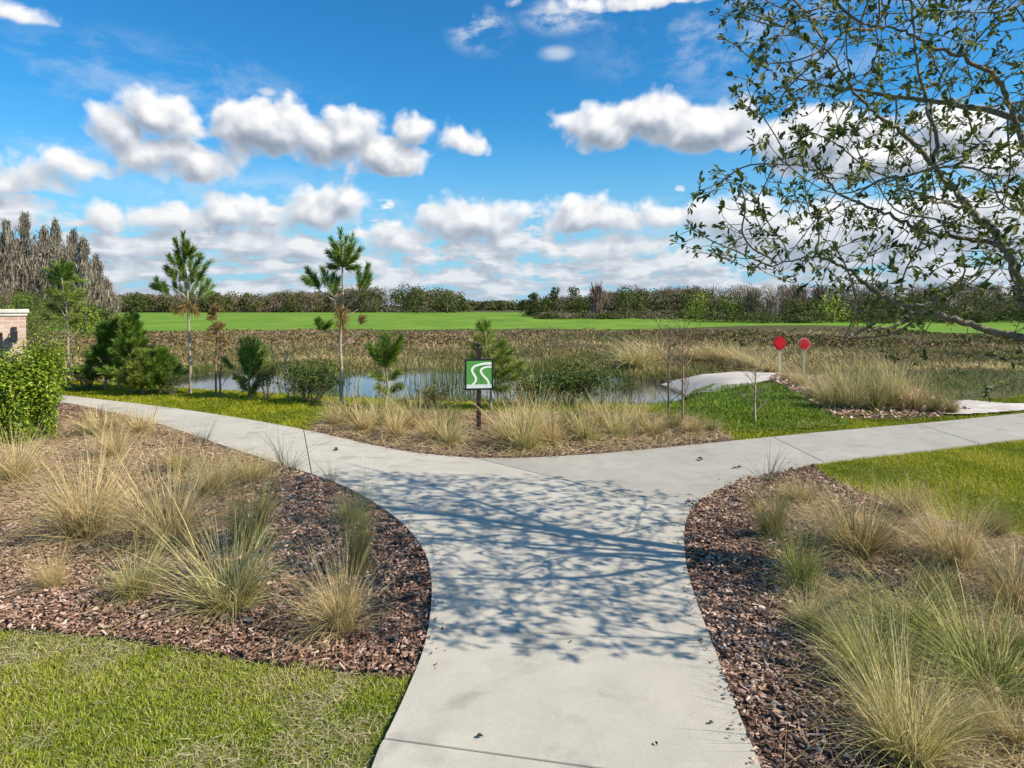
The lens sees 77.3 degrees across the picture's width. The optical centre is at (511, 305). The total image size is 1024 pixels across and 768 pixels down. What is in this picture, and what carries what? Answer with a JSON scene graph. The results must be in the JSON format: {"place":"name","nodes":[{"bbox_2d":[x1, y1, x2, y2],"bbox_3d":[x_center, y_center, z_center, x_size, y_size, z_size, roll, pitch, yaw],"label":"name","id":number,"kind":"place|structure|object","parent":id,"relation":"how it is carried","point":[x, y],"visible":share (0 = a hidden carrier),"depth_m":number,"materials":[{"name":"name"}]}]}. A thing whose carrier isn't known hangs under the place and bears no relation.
{"place":"outdoors","nodes":[
{"label":"outdoors","id":0,"kind":"place"},
{"bbox_2d":[0,622,412,767],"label":"grass","id":1,"kind":"structure","parent":0,"point":[20,710],"depth_m":2.85,"materials":[{"name":"green plant"}]},
{"bbox_2d":[58,395,760,767],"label":"path","id":2,"kind":"structure","parent":0,"point":[534,575],"depth_m":3.59,"materials":[{"name":"concrete"}]},
{"bbox_2d":[157,369,681,404],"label":"pond water","id":3,"kind":"structure","parent":0,"point":[206,382],"depth_m":20.91,"materials":[{"name":"blue liquid"}]},
{"bbox_2d":[87,355,702,402],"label":"pond reeds","id":4,"kind":"object","parent":3,"relation":"in","point":[551,368],"visible":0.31,"depth_m":23.54,"materials":[{"name":"green plant"}]},
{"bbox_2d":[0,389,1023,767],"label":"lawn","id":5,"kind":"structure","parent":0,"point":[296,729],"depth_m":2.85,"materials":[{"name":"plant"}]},
{"bbox_2d":[33,256,91,386],"bbox_3d":[-9.774,0.395,13.900,1.080,2.911,1.179,0,0,-35],"label":"pine tree","id":6,"kind":"object","parent":5,"relation":"on","point":[66,271],"visible":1,"depth_m":13.89,"materials":[{"name":"green plant"}]},
{"bbox_2d":[73,321,116,389],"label":"bushy pine","id":7,"kind":"object","parent":5,"relation":"on","point":[103,338],"visible":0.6,"depth_m":13.33,"materials":[{"name":"green plant"}]},
{"bbox_2d":[92,309,160,392],"bbox_3d":[-7.716,0.964,12.993,0.917,1.773,1.245,0,0,15],"label":"bushy pine","id":8,"kind":"object","parent":5,"relation":"on","point":[134,335],"visible":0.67,"depth_m":12.88,"materials":[{"name":"green plant"}]},
{"bbox_2d":[111,347,158,395],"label":"bushy pine","id":9,"kind":"object","parent":5,"relation":"on","point":[132,371],"visible":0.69,"depth_m":12.49,"materials":[{"name":"green plant"}]},
{"bbox_2d":[140,345,192,393],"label":"bushy pine","id":10,"kind":"object","parent":5,"relation":"on","point":[165,362],"visible":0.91,"depth_m":12.67,"materials":[{"name":"green plant"}]},
{"bbox_2d":[149,229,216,393],"bbox_3d":[-6.644,0.167,13.034,1.312,3.366,0.988,0,0,0],"label":"pine tree","id":11,"kind":"object","parent":5,"relation":"on","point":[186,253],"visible":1,"depth_m":12.83,"materials":[{"name":"green plant"}]},
{"bbox_2d":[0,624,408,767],"bbox_3d":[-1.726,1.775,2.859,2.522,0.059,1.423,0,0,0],"label":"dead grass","id":12,"kind":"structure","parent":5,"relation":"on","point":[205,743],"depth_m":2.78,"materials":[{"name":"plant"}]},
{"bbox_2d":[0,402,431,678],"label":"mulch bed","id":13,"kind":"object","parent":5,"relation":"on","point":[239,656],"visible":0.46,"depth_m":3.98,"materials":[{"name":"brown wood"}]},
{"bbox_2d":[0,309,28,361],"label":"brick pillar","id":14,"kind":"structure","parent":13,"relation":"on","point":[12,325],"depth_m":10.82,"materials":[{"name":"brick"}]},
{"bbox_2d":[0,338,56,446],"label":"hedge plant","id":15,"kind":"object","parent":13,"relation":"on","point":[17,398],"visible":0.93,"depth_m":8.04,"materials":[{"name":"green plant"}]},
{"bbox_2d":[0,415,80,486],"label":"grass tussock","id":16,"kind":"object","parent":13,"relation":"on","point":[6,474],"depth_m":6.46,"materials":[{"name":"beige plant"}]},
{"bbox_2d":[5,323,78,442],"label":"hedge plant","id":17,"kind":"object","parent":13,"relation":"on","point":[54,364],"visible":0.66,"depth_m":8.38,"materials":[{"name":"green plant"}]},
{"bbox_2d":[2,522,90,603],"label":"grass tussock","id":18,"kind":"object","parent":13,"relation":"on","point":[54,580],"depth_m":4.00,"materials":[{"name":"beige plant"}]},
{"bbox_2d":[0,409,168,559],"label":"grass tussock","id":19,"kind":"object","parent":13,"relation":"on","point":[77,527],"depth_m":4.75,"materials":[{"name":"beige plant"}]},
{"bbox_2d":[39,400,140,437],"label":"grass tussock","id":20,"kind":"object","parent":13,"relation":"on","point":[105,418],"depth_m":8.78,"materials":[{"name":"beige plant"}]},
{"bbox_2d":[61,407,149,463],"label":"grass tussock","id":21,"kind":"object","parent":13,"relation":"on","point":[109,447],"depth_m":7.41,"materials":[{"name":"beige plant"}]},
{"bbox_2d":[100,404,169,436],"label":"grass tussock","id":22,"kind":"object","parent":13,"relation":"on","point":[140,424],"depth_m":8.81,"materials":[{"name":"beige plant"}]},
{"bbox_2d":[68,511,207,630],"bbox_3d":[-2.275,1.669,3.942,0.818,0.876,1.146,0,0,6],"label":"grass tussock","id":23,"kind":"object","parent":13,"relation":"on","point":[130,593],"depth_m":3.87,"materials":[{"name":"plant"}]},
{"bbox_2d":[26,416,266,570],"bbox_3d":[-2.591,1.494,4.653,1.529,1.633,1.498,0,0,11],"label":"grass tussock","id":24,"kind":"object","parent":13,"relation":"on","point":[161,522],"depth_m":4.61,"materials":[{"name":"beige plant"}]},
{"bbox_2d":[136,426,214,478],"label":"grass tussock","id":25,"kind":"object","parent":13,"relation":"on","point":[172,463],"depth_m":6.70,"materials":[{"name":"beige plant"}]},
{"bbox_2d":[0,405,410,658],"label":"dry thatch","id":26,"kind":"object","parent":13,"relation":"on","point":[83,474],"visible":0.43,"depth_m":6.16,"materials":[{"name":"beige plant"}]},
{"bbox_2d":[149,430,270,498],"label":"grass tussock","id":27,"kind":"object","parent":13,"relation":"on","point":[214,486],"depth_m":6.00,"materials":[{"name":"beige plant"}]},
{"bbox_2d":[75,476,350,657],"bbox_3d":[-1.748,1.529,3.746,1.788,1.111,1.356,0,0,-6],"label":"grass tussock","id":28,"kind":"object","parent":13,"relation":"on","point":[235,597],"depth_m":3.75,"materials":[{"name":"plant"}]},
{"bbox_2d":[166,421,306,555],"bbox_3d":[-1.901,1.297,4.606,1.079,0.989,1.018,0,0,-38],"label":"grass tussock","id":29,"kind":"object","parent":13,"relation":"on","point":[264,500],"depth_m":4.61,"materials":[{"name":"plant"}]},
{"bbox_2d":[194,441,298,484],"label":"grass tussock","id":30,"kind":"object","parent":13,"relation":"on","point":[253,475],"depth_m":6.44,"materials":[{"name":"beige plant"}]},
{"bbox_2d":[255,497,423,680],"bbox_3d":[-1.001,1.584,3.513,0.925,1.016,1.068,0,0,25],"label":"grass tussock","id":31,"kind":"object","parent":13,"relation":"on","point":[338,620],"depth_m":3.44,"materials":[{"name":"beige plant"}]},
{"bbox_2d":[316,475,387,526],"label":"grass tussock","id":32,"kind":"object","parent":13,"relation":"on","point":[349,507],"depth_m":5.17,"materials":[{"name":"plant"}]},
{"bbox_2d":[316,447,395,580],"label":"grass tussock","id":33,"kind":"object","parent":13,"relation":"on","point":[355,549],"depth_m":4.20,"materials":[{"name":"plant"}]},
{"bbox_2d":[203,297,228,394],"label":"rusty cypress","id":34,"kind":"object","parent":5,"relation":"on","point":[211,311],"visible":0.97,"depth_m":12.69,"materials":[{"name":"red plant"}]},
{"bbox_2d":[218,334,272,396],"bbox_3d":[-5.131,1.189,12.364,1.041,1.322,0.890,0,0,0],"label":"pine tree","id":35,"kind":"object","parent":5,"relation":"on","point":[247,361],"visible":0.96,"depth_m":12.25,"materials":[{"name":"green plant"}]},
{"bbox_2d":[269,358,354,401],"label":"wax shrub","id":36,"kind":"object","parent":5,"relation":"on","point":[313,382],"visible":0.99,"depth_m":11.61,"materials":[{"name":"green plant"}]},
{"bbox_2d":[300,225,373,405],"bbox_3d":[-3.120,0.212,11.527,1.367,3.278,1.015,0,0,0],"label":"pine tree","id":37,"kind":"object","parent":5,"relation":"on","point":[345,260],"visible":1,"depth_m":11.35,"materials":[{"name":"green plant"}]},
{"bbox_2d":[363,330,407,403],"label":"pine tree","id":38,"kind":"object","parent":5,"relation":"on","point":[383,356],"visible":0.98,"depth_m":10.94,"materials":[{"name":"green plant"}]},
{"bbox_2d":[466,317,528,409],"bbox_3d":[-0.273,1.017,11.062,1.122,1.666,1.107,0,0,0],"label":"pine tree","id":39,"kind":"object","parent":5,"relation":"on","point":[504,357],"visible":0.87,"depth_m":10.82,"materials":[{"name":"green plant"}]},
{"bbox_2d":[310,412,733,457],"bbox_3d":[0.042,1.786,8.980,5.917,0.001,3.216,0,0,0],"label":"mulch bed","id":40,"kind":"object","parent":5,"relation":"on","point":[515,454],"visible":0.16,"depth_m":8.26,"materials":[{"name":"brown wood"}]},
{"bbox_2d":[330,394,391,433],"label":"grass tussock","id":41,"kind":"object","parent":40,"relation":"on","point":[363,425],"depth_m":8.91,"materials":[{"name":"beige plant"}]},
{"bbox_2d":[340,375,411,427],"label":"grass tussock","id":42,"kind":"object","parent":40,"relation":"on","point":[381,412],"depth_m":9.36,"materials":[{"name":"plant"}]},
{"bbox_2d":[364,396,415,441],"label":"grass tussock","id":43,"kind":"object","parent":40,"relation":"on","point":[394,429],"depth_m":8.54,"materials":[{"name":"beige plant"}]},
{"bbox_2d":[382,380,441,432],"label":"grass tussock","id":44,"kind":"object","parent":40,"relation":"on","point":[412,417],"depth_m":9.14,"materials":[{"name":"beige plant"}]},
{"bbox_2d":[399,401,467,441],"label":"grass tussock","id":45,"kind":"object","parent":40,"relation":"on","point":[427,433],"depth_m":8.32,"materials":[{"name":"beige plant"}]},
{"bbox_2d":[465,342,492,430],"bbox_3d":[-0.468,1.204,9.021,0.405,1.364,0.085,0,0,-9],"label":"trail sign","id":46,"kind":"object","parent":40,"relation":"on","point":[478,374],"visible":1,"depth_m":8.99,"materials":[{"name":"green metal"}]},
{"bbox_2d":[462,386,554,450],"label":"grass tussock","id":47,"kind":"object","parent":40,"relation":"on","point":[501,438],"depth_m":8.02,"materials":[{"name":"beige plant"}]},
{"bbox_2d":[473,365,566,439],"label":"grass tussock","id":48,"kind":"object","parent":40,"relation":"on","point":[542,415],"depth_m":8.53,"materials":[{"name":"beige plant"}]},
{"bbox_2d":[476,390,569,455],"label":"grass tussock","id":49,"kind":"object","parent":40,"relation":"on","point":[531,436],"depth_m":7.77,"materials":[{"name":"plant"}]},
{"bbox_2d":[302,405,750,459],"bbox_3d":[0.044,1.715,8.979,6.384,0.180,3.663,0,0,0],"label":"dry thatch","id":50,"kind":"object","parent":40,"relation":"on","point":[649,438],"visible":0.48,"depth_m":8.41,"materials":[{"name":"beige plant"}]},
{"bbox_2d":[519,396,579,453],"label":"grass tussock","id":51,"kind":"object","parent":40,"relation":"on","point":[553,436],"depth_m":8.01,"materials":[{"name":"beige plant"}]},
{"bbox_2d":[561,393,623,446],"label":"grass tussock","id":52,"kind":"object","parent":40,"relation":"on","point":[581,433],"depth_m":8.26,"materials":[{"name":"plant"}]},
{"bbox_2d":[584,391,649,443],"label":"grass tussock","id":53,"kind":"object","parent":40,"relation":"on","point":[622,429],"depth_m":8.55,"materials":[{"name":"plant"}]},
{"bbox_2d":[650,312,693,417],"bbox_3d":[2.462,0.963,9.934,0.686,1.775,0.768,0,0,0],"label":"bare sapling","id":54,"kind":"object","parent":40,"relation":"on","point":[669,368],"visible":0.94,"depth_m":9.90,"materials":[{"name":"brown plant"}]},
{"bbox_2d":[658,316,702,420],"bbox_3d":[2.619,0.986,9.800,0.677,1.728,0.558,0,0,0],"label":"bare sapling","id":55,"kind":"object","parent":40,"relation":"on","point":[683,384],"visible":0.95,"depth_m":9.77,"materials":[{"name":"brown plant"}]},
{"bbox_2d":[683,464,1023,767],"bbox_3d":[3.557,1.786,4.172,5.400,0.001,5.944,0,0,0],"label":"mulch bed","id":56,"kind":"object","parent":5,"relation":"on","point":[775,727],"visible":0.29,"depth_m":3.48,"materials":[{"name":"brown wood"}]},
{"bbox_2d":[727,461,820,544],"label":"grass tussock","id":57,"kind":"object","parent":56,"relation":"on","point":[767,526],"depth_m":4.85,"materials":[{"name":"plant"}]},
{"bbox_2d":[732,484,865,602],"bbox_3d":[1.764,1.562,3.967,0.889,0.971,0.702,0,0,7],"label":"grass tussock","id":58,"kind":"object","parent":56,"relation":"on","point":[810,574],"depth_m":3.98,"materials":[{"name":"plant"}]},
{"bbox_2d":[760,467,844,510],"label":"grass tussock","id":59,"kind":"object","parent":56,"relation":"on","point":[801,487],"depth_m":5.75,"materials":[{"name":"beige plant"}]},
{"bbox_2d":[740,567,867,650],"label":"grass tussock","id":60,"kind":"object","parent":56,"relation":"on","point":[805,617],"depth_m":3.52,"materials":[{"name":"plant"}]},
{"bbox_2d":[669,0,1023,401],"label":"oak tree","id":61,"kind":"object","parent":56,"relation":"on","point":[998,238],"visible":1,"depth_m":3.75,"materials":[{"name":"green plant"}]},
{"bbox_2d":[705,467,1023,767],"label":"dry thatch","id":62,"kind":"object","parent":56,"relation":"on","point":[895,594],"visible":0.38,"depth_m":3.70,"materials":[{"name":"beige plant"}]},
{"bbox_2d":[729,509,1023,701],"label":"grass tussock","id":63,"kind":"object","parent":56,"relation":"on","point":[873,597],"depth_m":3.46,"materials":[{"name":"plant"}]},
{"bbox_2d":[777,449,979,570],"bbox_3d":[2.563,1.516,4.571,1.567,0.849,1.524,0,0,23],"label":"grass tussock","id":64,"kind":"object","parent":56,"relation":"on","point":[868,543],"depth_m":4.58,"materials":[{"name":"beige plant"}]},
{"bbox_2d":[747,543,1019,741],"bbox_3d":[1.641,1.672,2.925,1.265,1.122,1.187,0,0,-20],"label":"grass tussock","id":65,"kind":"object","parent":56,"relation":"on","point":[844,636],"depth_m":2.98,"materials":[{"name":"plant"}]},
{"bbox_2d":[767,581,1023,767],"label":"grass tussock","id":66,"kind":"object","parent":56,"relation":"on","point":[886,732],"depth_m":2.52,"materials":[{"name":"plant"}]},
{"bbox_2d":[780,488,1023,757],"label":"grass tussock","id":67,"kind":"object","parent":56,"relation":"on","point":[964,663],"depth_m":3.03,"materials":[{"name":"plant"}]},
{"bbox_2d":[845,465,989,519],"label":"grass tussock","id":68,"kind":"object","parent":56,"relation":"on","point":[920,498],"depth_m":5.42,"materials":[{"name":"plant"}]},
{"bbox_2d":[888,539,982,609],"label":"grass tussock","id":69,"kind":"object","parent":56,"relation":"on","point":[931,580],"depth_m":3.84,"materials":[{"name":"beige plant"}]},
{"bbox_2d":[854,458,1023,581],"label":"grass tussock","id":70,"kind":"object","parent":56,"relation":"on","point":[949,550],"depth_m":4.31,"materials":[{"name":"beige plant"}]},
{"bbox_2d":[869,644,1023,767],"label":"grass tussock","id":71,"kind":"object","parent":56,"relation":"on","point":[966,725],"depth_m":2.61,"materials":[{"name":"plant"}]},
{"bbox_2d":[903,510,1023,620],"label":"grass tussock","id":72,"kind":"object","parent":56,"relation":"on","point":[997,578],"depth_m":3.82,"materials":[{"name":"beige plant"}]},
{"bbox_2d":[925,663,1023,766],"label":"grass tussock","id":73,"kind":"object","parent":56,"relation":"on","point":[1019,737],"depth_m":2.62,"materials":[{"name":"beige plant"}]},
{"bbox_2d":[928,482,1023,540],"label":"grass tussock","id":74,"kind":"object","parent":56,"relation":"on","point":[1002,528],"depth_m":4.86,"materials":[{"name":"beige plant"}]},
{"bbox_2d":[963,566,1023,658],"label":"grass tussock","id":75,"kind":"object","parent":56,"relation":"on","point":[1011,631],"depth_m":3.29,"materials":[{"name":"beige plant"}]},
{"bbox_2d":[0,0,1023,305],"label":"sky","id":76,"kind":"structure","parent":0,"point":[485,150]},
{"bbox_2d":[3,306,1023,409],"bbox_3d":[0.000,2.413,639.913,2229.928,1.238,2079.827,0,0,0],"label":"ground","id":77,"kind":"structure","parent":0,"point":[769,328],"depth_m":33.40,"materials":[{"name":"plant"}]},
{"bbox_2d":[8,301,97,354],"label":"willow shrub","id":78,"kind":"object","parent":77,"relation":"on","point":[40,331],"visible":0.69,"depth_m":24.61,"materials":[{"name":"green plant"}]},
{"bbox_2d":[61,298,103,337],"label":"green tree","id":79,"kind":"object","parent":77,"relation":"on","point":[85,323],"visible":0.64,"depth_m":46.47,"materials":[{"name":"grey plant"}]},
{"bbox_2d":[112,284,537,312],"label":"distant wood","id":80,"kind":"object","parent":77,"relation":"on","point":[137,302],"visible":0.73,"depth_m":211.51,"materials":[{"name":"green plant"}]},
{"bbox_2d":[26,327,1023,347],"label":"marsh scrub","id":81,"kind":"object","parent":77,"relation":"on","point":[881,342],"visible":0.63,"depth_m":43.80,"materials":[{"name":"brown plant"}]},
{"bbox_2d":[73,365,1023,404],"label":"bank weeds","id":82,"kind":"object","parent":77,"relation":"on","point":[953,379],"visible":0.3,"depth_m":14.31,"materials":[{"name":"plant"}]},
{"bbox_2d":[517,356,626,404],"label":"wax shrub","id":83,"kind":"object","parent":77,"relation":"on","point":[568,381],"visible":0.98,"depth_m":11.30,"materials":[{"name":"green plant"}]},
{"bbox_2d":[594,332,680,370],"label":"grass tussock","id":84,"kind":"object","parent":77,"relation":"on","point":[638,360],"depth_m":24.91,"materials":[{"name":"plant"}]},
{"bbox_2d":[602,330,696,366],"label":"grass tussock","id":85,"kind":"object","parent":77,"relation":"on","point":[656,354],"depth_m":26.04,"materials":[{"name":"beige plant"}]},
{"bbox_2d":[661,371,785,395],"bbox_3d":[6.966,2.345,18.857,4.320,0.838,7.560,0,0,0],"label":"concrete apron","id":86,"kind":"object","parent":77,"relation":"on","point":[725,378],"visible":0.72,"depth_m":19.49,"materials":[{"name":"grey concrete"}]},
{"bbox_2d":[767,373,970,418],"bbox_3d":[7.664,2.003,15.091,2.636,0.465,11.219,0,0,15],"label":"mulch bed","id":87,"kind":"object","parent":77,"relation":"on","point":[848,417],"visible":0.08,"depth_m":10.26,"materials":[{"name":"brown wood"}]},
{"bbox_2d":[786,352,864,408],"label":"grass tussock","id":88,"kind":"object","parent":87,"relation":"on","point":[825,398],"depth_m":10.97,"materials":[{"name":"plant"}]},
{"bbox_2d":[807,339,890,410],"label":"grass tussock","id":89,"kind":"object","parent":87,"relation":"on","point":[850,402],"depth_m":10.82,"materials":[{"name":"plant"}]},
{"bbox_2d":[847,359,908,410],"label":"grass tussock","id":90,"kind":"object","parent":87,"relation":"on","point":[880,403],"depth_m":10.61,"materials":[{"name":"beige plant"}]},
{"bbox_2d":[855,345,938,411],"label":"grass tussock","id":91,"kind":"object","parent":87,"relation":"on","point":[890,404],"depth_m":10.81,"materials":[{"name":"plant"}]},
{"bbox_2d":[868,352,952,410],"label":"grass tussock","id":92,"kind":"object","parent":87,"relation":"on","point":[913,403],"depth_m":10.63,"materials":[{"name":"beige plant"}]},
{"bbox_2d":[28,312,1023,335],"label":"field","id":93,"kind":"structure","parent":0,"point":[376,321],"depth_m":88.11,"materials":[{"name":"green plant"}]},
{"bbox_2d":[0,217,31,308],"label":"cypress tree","id":94,"kind":"object","parent":93,"relation":"on","point":[7,234],"visible":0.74,"depth_m":102.74,"materials":[{"name":"grey plant"}]},
{"bbox_2d":[1,210,46,315],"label":"cypress tree","id":95,"kind":"object","parent":93,"relation":"on","point":[26,241],"visible":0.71,"depth_m":105.75,"materials":[{"name":"grey plant"}]},
{"bbox_2d":[18,224,50,305],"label":"cypress tree","id":96,"kind":"object","parent":93,"relation":"on","point":[44,233],"visible":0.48,"depth_m":108.55,"materials":[{"name":"grey plant"}]},
{"bbox_2d":[18,243,68,315],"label":"cypress tree","id":97,"kind":"object","parent":93,"relation":"on","point":[53,252],"visible":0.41,"depth_m":101.50,"materials":[{"name":"grey plant"}]},
{"bbox_2d":[0,288,123,329],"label":"thicket","id":98,"kind":"object","parent":93,"relation":"on","point":[102,313],"visible":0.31,"depth_m":67.06,"materials":[{"name":"green plant"}]},
{"bbox_2d":[63,234,102,305],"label":"cypress tree","id":99,"kind":"object","parent":93,"relation":"on","point":[83,269],"visible":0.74,"depth_m":100.80,"materials":[{"name":"grey plant"}]},
{"bbox_2d":[86,253,118,310],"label":"cypress tree","id":100,"kind":"object","parent":93,"relation":"on","point":[103,291],"visible":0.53,"depth_m":103.82,"materials":[{"name":"grey plant"}]},
{"bbox_2d":[518,281,1023,323],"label":"wood","id":101,"kind":"object","parent":93,"relation":"on","point":[684,299],"visible":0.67,"depth_m":102.03,"materials":[{"name":"green plant"}]},
{"bbox_2d":[56,379,1023,439],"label":"grass","id":102,"kind":"structure","parent":0,"point":[231,401],"depth_m":11.14,"materials":[{"name":"green plant"}]},
{"bbox_2d":[478,413,1023,512],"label":"path","id":103,"kind":"structure","parent":0,"point":[677,477],"depth_m":7.45,"materials":[{"name":"concrete"}]},
{"bbox_2d":[650,381,853,432],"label":"grass","id":104,"kind":"structure","parent":0,"point":[733,401],"depth_m":10.90,"materials":[{"name":"green plant"}]},
{"bbox_2d":[815,439,1023,535],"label":"grass","id":105,"kind":"structure","parent":0,"point":[1002,464],"depth_m":6.73,"materials":[{"name":"green plant"}]},
{"bbox_2d":[947,400,1023,413],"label":"sandy spur","id":106,"kind":"structure","parent":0,"point":[976,406],"depth_m":10.98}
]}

